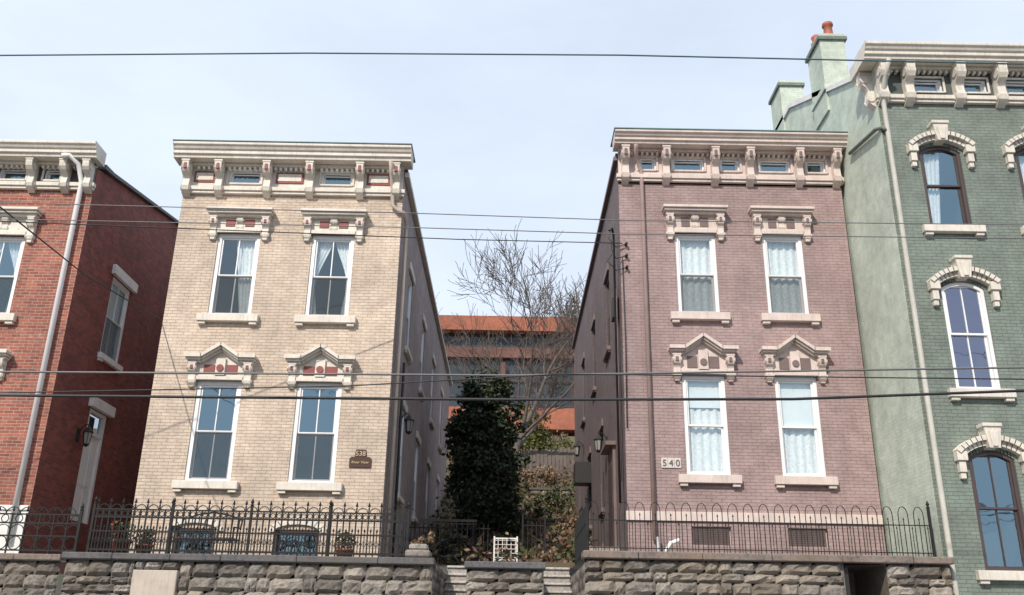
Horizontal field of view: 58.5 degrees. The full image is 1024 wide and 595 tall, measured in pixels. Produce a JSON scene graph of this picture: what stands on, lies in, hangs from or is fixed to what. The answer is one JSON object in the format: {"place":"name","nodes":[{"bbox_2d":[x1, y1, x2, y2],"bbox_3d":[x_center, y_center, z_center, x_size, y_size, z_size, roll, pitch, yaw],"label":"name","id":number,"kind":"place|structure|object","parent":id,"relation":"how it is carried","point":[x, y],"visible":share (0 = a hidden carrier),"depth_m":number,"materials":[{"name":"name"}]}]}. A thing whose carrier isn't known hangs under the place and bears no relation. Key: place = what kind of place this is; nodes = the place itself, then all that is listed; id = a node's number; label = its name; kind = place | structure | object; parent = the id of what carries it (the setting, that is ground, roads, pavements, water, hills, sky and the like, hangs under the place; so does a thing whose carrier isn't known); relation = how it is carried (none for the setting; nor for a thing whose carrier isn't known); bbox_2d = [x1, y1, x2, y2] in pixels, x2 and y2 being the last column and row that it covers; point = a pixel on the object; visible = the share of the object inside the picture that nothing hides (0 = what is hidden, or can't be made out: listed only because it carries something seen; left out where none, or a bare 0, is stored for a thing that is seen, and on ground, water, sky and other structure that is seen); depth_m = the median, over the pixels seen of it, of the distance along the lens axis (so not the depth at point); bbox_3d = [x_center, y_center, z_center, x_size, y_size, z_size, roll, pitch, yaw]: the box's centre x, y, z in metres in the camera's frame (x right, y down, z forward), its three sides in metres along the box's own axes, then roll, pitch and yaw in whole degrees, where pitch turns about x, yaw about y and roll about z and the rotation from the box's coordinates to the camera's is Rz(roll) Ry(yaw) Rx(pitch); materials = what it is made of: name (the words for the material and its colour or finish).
{"place":"outdoors","nodes":[
{"label":"outdoors","id":0,"kind":"place"},
{"bbox_2d":[20,428,574,594],"bbox_3d":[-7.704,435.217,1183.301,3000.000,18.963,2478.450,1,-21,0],"label":"hillside ground","id":1,"kind":"structure","parent":0,"point":[444,569],"depth_m":31.59,"materials":[{"name":"plant"}]},
{"bbox_2d":[0,169,177,591],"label":"brick walls","id":2,"kind":"structure","parent":1,"relation":"on","point":[142,257],"depth_m":21.64,"materials":[{"name":"red brick"}]},
{"bbox_2d":[5,153,83,541],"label":"downspouts","id":3,"kind":"object","parent":2,"relation":"attached to","point":[24,461],"visible":0.95,"depth_m":20.45,"materials":[{"name":"white metal"}]},
{"bbox_2d":[0,174,94,429],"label":"window interiors","id":4,"kind":"object","parent":2,"relation":"in","point":[6,267],"depth_m":22.70,"materials":[{"name":"grey"}]},
{"bbox_2d":[0,243,123,357],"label":"curtains","id":5,"kind":"object","parent":2,"relation":"attached to","point":[14,248],"visible":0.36,"depth_m":23.47,"materials":[{"name":"fabric"}]},
{"bbox_2d":[0,170,129,523],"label":"window frames","id":6,"kind":"structure","parent":2,"relation":"attached to","point":[86,478],"depth_m":22.15,"materials":[{"name":"white wood"}]},
{"bbox_2d":[0,139,137,509],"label":"stone trim","id":7,"kind":"structure","parent":2,"relation":"attached to","point":[35,159],"depth_m":21.79,"materials":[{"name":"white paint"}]},
{"bbox_2d":[75,424,93,446],"bbox_3d":[-9.973,3.219,21.380,0.370,0.543,0.225,1,-21,0],"label":"wall lantern","id":8,"kind":"object","parent":2,"relation":"attached to","point":[88,432],"depth_m":21.32,"materials":[{"name":"black metal"}]},
{"bbox_2d":[94,164,178,224],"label":"roof","id":9,"kind":"structure","parent":2,"relation":"on","point":[106,169],"depth_m":24.08,"materials":[{"name":"grey metal"}]},
{"bbox_2d":[128,173,449,580],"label":"brick walls","id":10,"kind":"structure","parent":1,"relation":"on","point":[263,445],"depth_m":21.02,"materials":[{"name":"beige brick"}]},
{"bbox_2d":[0,206,160,319],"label":"overhead wire","id":11,"kind":"object","parent":10,"relation":"attached to","point":[4,210],"visible":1,"depth_m":16.96,"materials":[{"name":"grey rubber"}]},
{"bbox_2d":[179,195,345,554],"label":"window interiors","id":12,"kind":"object","parent":10,"relation":"attached to","point":[305,456],"depth_m":21.75,"materials":[{"name":"blue"}]},
{"bbox_2d":[237,241,348,314],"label":"curtains","id":13,"kind":"object","parent":10,"relation":"attached to","point":[246,256],"visible":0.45,"depth_m":21.88,"materials":[{"name":"fabric"}]},
{"bbox_2d":[173,172,441,555],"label":"window frames","id":14,"kind":"structure","parent":10,"relation":"attached to","point":[195,431],"depth_m":21.29,"materials":[{"name":"white wood"}]},
{"bbox_2d":[166,139,452,536],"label":"stone trim","id":15,"kind":"structure","parent":10,"relation":"attached to","point":[292,168],"depth_m":22.12,"materials":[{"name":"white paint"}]},
{"bbox_2d":[211,170,408,197],"bbox_3d":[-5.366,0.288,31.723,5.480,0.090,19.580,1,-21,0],"label":"windows","id":16,"kind":"structure","parent":10,"relation":"on","point":[240,179],"depth_m":23.04,"materials":[{"name":"glass"}]},
{"bbox_2d":[349,449,371,467],"bbox_3d":[-3.313,3.519,20.004,0.480,0.390,0.045,1,-21,0],"label":"house name plaque","id":17,"kind":"object","parent":10,"relation":"attached to","point":[360,459],"visible":1,"depth_m":19.98,"materials":[{"name":"brown wood"}]},
{"bbox_2d":[384,160,408,556],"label":"downspouts","id":18,"kind":"object","parent":10,"relation":"attached to","point":[395,406],"visible":0.88,"depth_m":21.37,"materials":[{"name":"beige metal"}]},
{"bbox_2d":[399,413,414,433],"bbox_3d":[-2.570,3.071,22.341,0.370,0.543,0.225,1,-21,0],"label":"wall lantern","id":19,"kind":"object","parent":10,"relation":"attached to","point":[409,420],"depth_m":22.27,"materials":[{"name":"black metal"}]},
{"bbox_2d":[417,519,476,552],"bbox_3d":[-1.877,6.887,26.260,1.709,1.020,0.060,1,-21,0],"label":"wooden rail fence","id":20,"kind":"object","parent":1,"relation":"on","point":[448,520],"visible":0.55,"depth_m":26.39,"materials":[{"name":"brown wood"}]},
{"bbox_2d":[432,532,473,567],"bbox_3d":[-1.627,6.793,24.553,1.243,1.042,0.920,-9,-23,24],"label":"shrub","id":21,"kind":"object","parent":1,"relation":"on","point":[447,543],"visible":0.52,"depth_m":24.47,"materials":[{"name":"green plant"}]},
{"bbox_2d":[435,293,473,453],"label":"bare tree","id":22,"kind":"object","parent":1,"relation":"on","point":[453,339],"visible":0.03,"depth_m":55.39,"materials":[{"name":"brown plant"}]},
{"bbox_2d":[405,508,545,563],"bbox_3d":[-0.920,6.099,23.453,3.594,1.440,0.070,1,-21,0],"label":"iron fence","id":23,"kind":"object","parent":1,"relation":"on","point":[475,528],"visible":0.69,"depth_m":23.44,"materials":[{"name":"black metal"}]},
{"bbox_2d":[440,366,535,545],"bbox_3d":[-0.791,5.119,29.523,3.102,6.088,2.430,1,-21,0],"label":"evergreen tree","id":24,"kind":"object","parent":1,"relation":"on","point":[478,431],"visible":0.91,"depth_m":29.09,"materials":[{"name":"green plant"}]},
{"bbox_2d":[401,430,605,564],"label":"undergrowth","id":25,"kind":"object","parent":1,"relation":"on","point":[525,557],"visible":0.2,"depth_m":27.82,"materials":[{"name":"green plant"}]},
{"bbox_2d":[493,536,517,561],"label":"garden gate","id":26,"kind":"structure","parent":1,"relation":"on","point":[506,544],"depth_m":23.26,"materials":[{"name":"white paint"}]},
{"bbox_2d":[439,315,577,436],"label":"brick bands","id":27,"kind":"object","parent":1,"relation":"on","point":[562,420],"visible":0.04,"depth_m":79.11,"materials":[{"name":"orange brick"}]},
{"bbox_2d":[447,333,573,435],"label":"mullions","id":28,"kind":"object","parent":27,"relation":"on","point":[518,380],"visible":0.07,"depth_m":78.43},
{"bbox_2d":[442,266,576,462],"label":"bare tree","id":29,"kind":"object","parent":1,"relation":"on","point":[483,353],"visible":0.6,"depth_m":51.27,"materials":[{"name":"brown plant"}]},
{"bbox_2d":[448,218,586,474],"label":"bare tree","id":30,"kind":"object","parent":1,"relation":"on","point":[568,311],"visible":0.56,"depth_m":45.36,"materials":[{"name":"brown plant"}]},
{"bbox_2d":[516,482,531,500],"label":"shrub","id":31,"kind":"object","parent":1,"relation":"on","point":[526,486],"visible":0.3,"depth_m":37.93,"materials":[{"name":"green plant"}]},
{"bbox_2d":[523,493,544,517],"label":"shrub","id":32,"kind":"object","parent":1,"relation":"on","point":[538,501],"visible":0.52,"depth_m":33.39,"materials":[{"name":"green plant"}]},
{"bbox_2d":[512,405,556,451],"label":"leafy tree","id":33,"kind":"object","parent":1,"relation":"on","point":[538,440],"visible":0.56,"depth_m":48.38,"materials":[{"name":"green plant"}]},
{"bbox_2d":[510,464,559,489],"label":"shrub","id":34,"kind":"object","parent":1,"relation":"on","point":[539,474],"visible":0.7,"depth_m":41.35,"materials":[{"name":"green plant"}]},
{"bbox_2d":[513,437,574,466],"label":"shrub","id":35,"kind":"object","parent":1,"relation":"on","point":[566,443],"visible":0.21,"depth_m":46.47,"materials":[{"name":"green plant"}]},
{"bbox_2d":[517,447,573,476],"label":"wooden fence","id":36,"kind":"object","parent":1,"relation":"on","point":[563,459],"visible":0.3,"depth_m":45.11,"materials":[{"name":"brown wood"}]},
{"bbox_2d":[529,518,568,527],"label":"garden terrace wall","id":37,"kind":"structure","parent":1,"relation":"on","point":[552,522],"depth_m":31.78,"materials":[{"name":"stone"}]},
{"bbox_2d":[521,511,577,538],"bbox_3d":[1.310,7.510,29.862,2.123,1.048,1.038,-8,-22,22],"label":"shrub","id":38,"kind":"object","parent":1,"relation":"on","point":[568,519],"visible":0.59,"depth_m":29.86,"materials":[{"name":"brown plant"}]},
{"bbox_2d":[527,488,571,499],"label":"garden terrace wall","id":39,"kind":"structure","parent":1,"relation":"on","point":[535,490],"depth_m":38.09,"materials":[{"name":"stone"}]},
{"bbox_2d":[536,530,571,561],"bbox_3d":[1.139,6.557,24.144,0.626,1.336,3.925,-3,-21,10],"label":"shrub","id":40,"kind":"object","parent":1,"relation":"on","point":[565,536],"visible":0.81,"depth_m":22.67,"materials":[{"name":"beige plant"}]},
{"bbox_2d":[538,481,574,514],"bbox_3d":[1.694,7.880,35.246,1.693,1.502,1.310,-6,-22,19],"label":"shrub","id":41,"kind":"object","parent":1,"relation":"on","point":[548,496],"visible":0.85,"depth_m":35.07,"materials":[{"name":"green plant"}]},
{"bbox_2d":[537,538,590,576],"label":"garden terrace wall","id":42,"kind":"structure","parent":1,"relation":"on","point":[572,572],"depth_m":27.64,"materials":[{"name":"stone"}]},
{"bbox_2d":[564,536,590,562],"bbox_3d":[1.757,6.633,24.265,0.780,0.781,0.519,1,-21,0],"label":"shrub","id":43,"kind":"object","parent":1,"relation":"on","point":[570,552],"visible":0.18,"depth_m":24.19,"materials":[{"name":"green plant"}]},
{"bbox_2d":[574,157,886,555],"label":"brick walls","id":44,"kind":"structure","parent":1,"relation":"on","point":[755,452],"depth_m":21.06,"materials":[{"name":"brick"}]},
{"bbox_2d":[573,441,583,456],"bbox_3d":[2.283,5.194,31.406,0.370,0.543,0.225,1,-21,0],"label":"wall lantern","id":45,"kind":"object","parent":44,"relation":"attached to","point":[576,446],"depth_m":31.34,"materials":[{"name":"black metal"}]},
{"bbox_2d":[594,432,607,452],"bbox_3d":[2.309,3.770,23.820,0.370,0.543,0.225,1,-21,0],"label":"wall lantern","id":46,"kind":"object","parent":44,"relation":"attached to","point":[598,439],"depth_m":23.77,"materials":[{"name":"black metal"}]},
{"bbox_2d":[607,144,678,551],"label":"downspouts","id":47,"kind":"object","parent":44,"relation":"attached to","point":[650,416],"visible":0.86,"depth_m":20.95,"materials":[{"name":"black metal"}]},
{"bbox_2d":[0,221,621,243],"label":"overhead wire","id":48,"kind":"object","parent":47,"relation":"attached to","point":[302,233],"visible":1,"depth_m":19.55,"materials":[{"name":"grey rubber"}]},
{"bbox_2d":[661,458,680,467],"bbox_3d":[3.481,3.617,20.016,0.428,0.220,0.038,1,-21,0],"label":"house number sign","id":49,"kind":"object","parent":44,"relation":"attached to","point":[669,462],"visible":1,"depth_m":20.01,"materials":[{"name":"grey tile"}]},
{"bbox_2d":[580,159,825,524],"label":"window frames","id":50,"kind":"structure","parent":44,"relation":"attached to","point":[816,427],"depth_m":21.43,"materials":[{"name":"white wood"}]},
{"bbox_2d":[615,153,819,182],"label":"frieze panel","id":51,"kind":"structure","parent":44,"relation":"on","point":[728,167],"depth_m":23.17,"materials":[{"name":"paint"}]},
{"bbox_2d":[571,127,882,546],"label":"stone trim","id":52,"kind":"structure","parent":44,"relation":"attached to","point":[748,149],"depth_m":22.04,"materials":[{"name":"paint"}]},
{"bbox_2d":[680,241,817,473],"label":"curtains","id":53,"kind":"object","parent":44,"relation":"attached to","point":[707,456],"visible":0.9,"depth_m":20.77,"materials":[{"name":"fabric"}]},
{"bbox_2d":[768,33,1023,594],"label":"brick walls","id":54,"kind":"structure","parent":1,"relation":"on","point":[905,468],"depth_m":19.49,"materials":[{"name":"green brick"}]},
{"bbox_2d":[811,21,832,45],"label":"chimney pots","id":55,"kind":"object","parent":54,"relation":"on","point":[827,26],"visible":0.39,"depth_m":24.70,"materials":[{"name":"ceramic"}]},
{"bbox_2d":[776,41,1023,583],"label":"stone trim","id":56,"kind":"structure","parent":54,"relation":"attached to","point":[903,76],"depth_m":20.37,"materials":[{"name":"beige stone"}]},
{"bbox_2d":[848,57,958,594],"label":"downspouts","id":57,"kind":"object","parent":54,"relation":"attached to","point":[885,128],"visible":0.98,"depth_m":18.54,"materials":[{"name":"green paint"}]},
{"bbox_2d":[914,80,1023,570],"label":"window frames","id":58,"kind":"structure","parent":54,"relation":"attached to","point":[993,373],"depth_m":18.66,"materials":[{"name":"white wood"}]},
{"bbox_2d":[915,85,1023,566],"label":"window interiors","id":59,"kind":"object","parent":54,"relation":"in","point":[950,210],"depth_m":19.58,"materials":[{"name":"blue glass"}]},
{"bbox_2d":[923,153,1023,222],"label":"curtains","id":60,"kind":"object","parent":54,"relation":"attached to","point":[931,162],"visible":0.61,"depth_m":20.09,"materials":[{"name":"fabric"}]},
{"bbox_2d":[407,286,421,470],"bbox_3d":[-4.965,3.912,28.109,4.220,9.030,15.325,1,-21,0],"label":"window glass","id":61,"kind":"object","parent":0,"point":[421,339],"visible":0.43,"depth_m":24.60,"materials":[{"name":"grey glass"}]},
{"bbox_2d":[0,389,1023,400],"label":"overhead wire","id":62,"kind":"object","parent":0,"point":[515,399],"visible":1,"depth_m":11.27,"materials":[{"name":"grey rubber"}]},
{"bbox_2d":[0,367,1023,375],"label":"overhead wire","id":63,"kind":"object","parent":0,"point":[247,373],"visible":0.97,"depth_m":11.38,"materials":[{"name":"grey metal"}]},
{"bbox_2d":[0,52,1023,64],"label":"overhead wire","id":64,"kind":"object","parent":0,"point":[509,54],"visible":1,"depth_m":13.06,"materials":[{"name":"black"}]},
{"bbox_2d":[0,373,1023,392],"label":"overhead wire","id":65,"kind":"object","parent":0,"point":[513,376],"visible":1,"depth_m":11.28,"materials":[{"name":"grey rubber"}]},
{"bbox_2d":[0,218,1023,238],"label":"overhead wire","id":66,"kind":"object","parent":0,"point":[512,230],"visible":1,"depth_m":12.09,"materials":[{"name":"grey metal"}]},
{"bbox_2d":[0,202,1023,224],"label":"overhead wire","id":67,"kind":"object","parent":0,"point":[513,216],"visible":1,"depth_m":12.16,"materials":[{"name":"grey metal"}]},
{"bbox_2d":[0,0,1023,427],"label":"sky","id":68,"kind":"structure","parent":0,"point":[498,135],"materials":[{"name":"blue"}]},
{"bbox_2d":[436,560,885,568],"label":"front yards","id":69,"kind":"structure","parent":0,"point":[579,564],"depth_m":19.06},
{"bbox_2d":[0,553,66,561],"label":"coping stones","id":70,"kind":"object","parent":69,"relation":"on","point":[29,557],"visible":0.79,"depth_m":16.54,"materials":[{"name":"grey stone"}]},
{"bbox_2d":[0,503,83,553],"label":"iron fence","id":71,"kind":"object","parent":70,"relation":"on","point":[79,521],"visible":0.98,"depth_m":16.95,"materials":[{"name":"black metal"}]},
{"bbox_2d":[109,520,135,552],"bbox_3d":[-7.442,4.603,17.398,0.503,0.702,0.473,1,-21,0],"label":"potted plant","id":72,"kind":"object","parent":69,"relation":"on","point":[123,523],"visible":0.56,"depth_m":17.32,"materials":[{"name":"green plant"}]},
{"bbox_2d":[133,529,157,552],"bbox_3d":[-7.028,4.727,17.529,0.403,0.578,0.400,-16,-26,37],"label":"potted plant","id":73,"kind":"object","parent":69,"relation":"on","point":[144,541],"visible":0.44,"depth_m":17.46,"materials":[{"name":"green plant"}]},
{"bbox_2d":[169,512,243,553],"bbox_3d":[-6.085,4.755,18.238,1.231,1.038,0.594,1,-21,0],"label":"garden bench","id":74,"kind":"object","parent":69,"relation":"on","point":[210,531],"visible":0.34,"depth_m":18.42,"materials":[{"name":"black metal"}]},
{"bbox_2d":[86,496,416,557],"bbox_3d":[-4.802,4.372,17.137,6.062,1.143,0.441,1,-21,0],"label":"iron fence","id":75,"kind":"object","parent":69,"relation":"on","point":[270,512],"visible":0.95,"depth_m":16.94,"materials":[{"name":"black metal"}]},
{"bbox_2d":[334,531,356,556],"bbox_3d":[-3.292,4.939,18.006,0.444,0.643,0.442,1,-21,0],"label":"potted plant","id":76,"kind":"object","parent":69,"relation":"on","point":[345,544],"visible":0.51,"depth_m":17.94,"materials":[{"name":"green plant"}]},
{"bbox_2d":[410,530,434,545],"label":"shrub","id":77,"kind":"object","parent":69,"relation":"on","point":[422,539],"visible":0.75,"depth_m":17.57,"materials":[{"name":"beige plant"}]},
{"bbox_2d":[579,507,619,550],"bbox_3d":[2.029,5.550,20.907,0.846,1.565,1.813,1,-21,0],"label":"side stoop","id":78,"kind":"object","parent":69,"relation":"on","point":[606,549],"visible":0.1,"depth_m":20.78,"materials":[{"name":"concrete"}]},
{"bbox_2d":[574,495,936,563],"bbox_3d":[3.821,4.400,17.462,7.417,1.040,3.261,-10,-24,28],"label":"iron fence","id":79,"kind":"object","parent":69,"relation":"on","point":[581,540],"visible":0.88,"depth_m":17.02,"materials":[{"name":"black metal"}]},
{"bbox_2d":[581,550,954,564],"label":"coping stones","id":80,"kind":"object","parent":69,"relation":"on","point":[752,557],"visible":0.82,"depth_m":16.62,"materials":[{"name":"grey stone"}]},
{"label":"sidewalk","id":81,"kind":"structure","parent":0,"visible":0},
{"bbox_2d":[0,560,60,594],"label":"rock faced blocks","id":82,"kind":"object","parent":81,"relation":"on","point":[17,577],"visible":1,"depth_m":16.53,"materials":[{"name":"stone"}]},
{"bbox_2d":[129,570,178,594],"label":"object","id":83,"kind":"structure","parent":81,"relation":"on","point":[153,582],"depth_m":16.43,"materials":[{"name":"stone"}]},
{"bbox_2d":[60,559,432,594],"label":"rock faced blocks","id":84,"kind":"object","parent":81,"relation":"on","point":[94,577],"visible":1,"depth_m":16.53,"materials":[{"name":"stone"}]},
{"bbox_2d":[61,552,435,566],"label":"coping stones","id":85,"kind":"object","parent":84,"relation":"on","point":[255,558],"visible":0.81,"depth_m":16.55,"materials":[{"name":"grey stone"}]},
{"bbox_2d":[405,544,431,557],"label":"end pier","id":86,"kind":"structure","parent":85,"relation":"on","point":[418,551],"depth_m":16.61,"materials":[{"name":"stone"}]},
{"bbox_2d":[431,565,466,594],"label":"garden stairs","id":87,"kind":"structure","parent":81,"relation":"on","point":[453,582],"depth_m":19.84,"materials":[{"name":"concrete"}]},
{"bbox_2d":[466,568,543,594],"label":"rock faced blocks","id":88,"kind":"object","parent":81,"relation":"on","point":[503,582],"visible":1,"depth_m":16.54,"materials":[{"name":"stone"}]},
{"bbox_2d":[464,561,545,570],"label":"coping stones","id":89,"kind":"object","parent":88,"relation":"on","point":[504,565],"visible":0.98,"depth_m":16.54,"materials":[{"name":"grey stone"}]},
{"bbox_2d":[544,563,584,594],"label":"garden stairs","id":90,"kind":"structure","parent":81,"relation":"on","point":[559,581],"depth_m":19.84,"materials":[{"name":"concrete"}]},
{"bbox_2d":[584,559,952,594],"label":"rock faced blocks","id":91,"kind":"object","parent":81,"relation":"on","point":[640,577],"visible":1,"depth_m":16.59,"materials":[{"name":"stone"}]},
{"bbox_2d":[843,565,888,594],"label":"passage opening","id":92,"kind":"object","parent":81,"relation":"on","point":[866,579],"visible":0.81,"depth_m":17.31,"materials":[{"name":"black concrete"}]}
]}

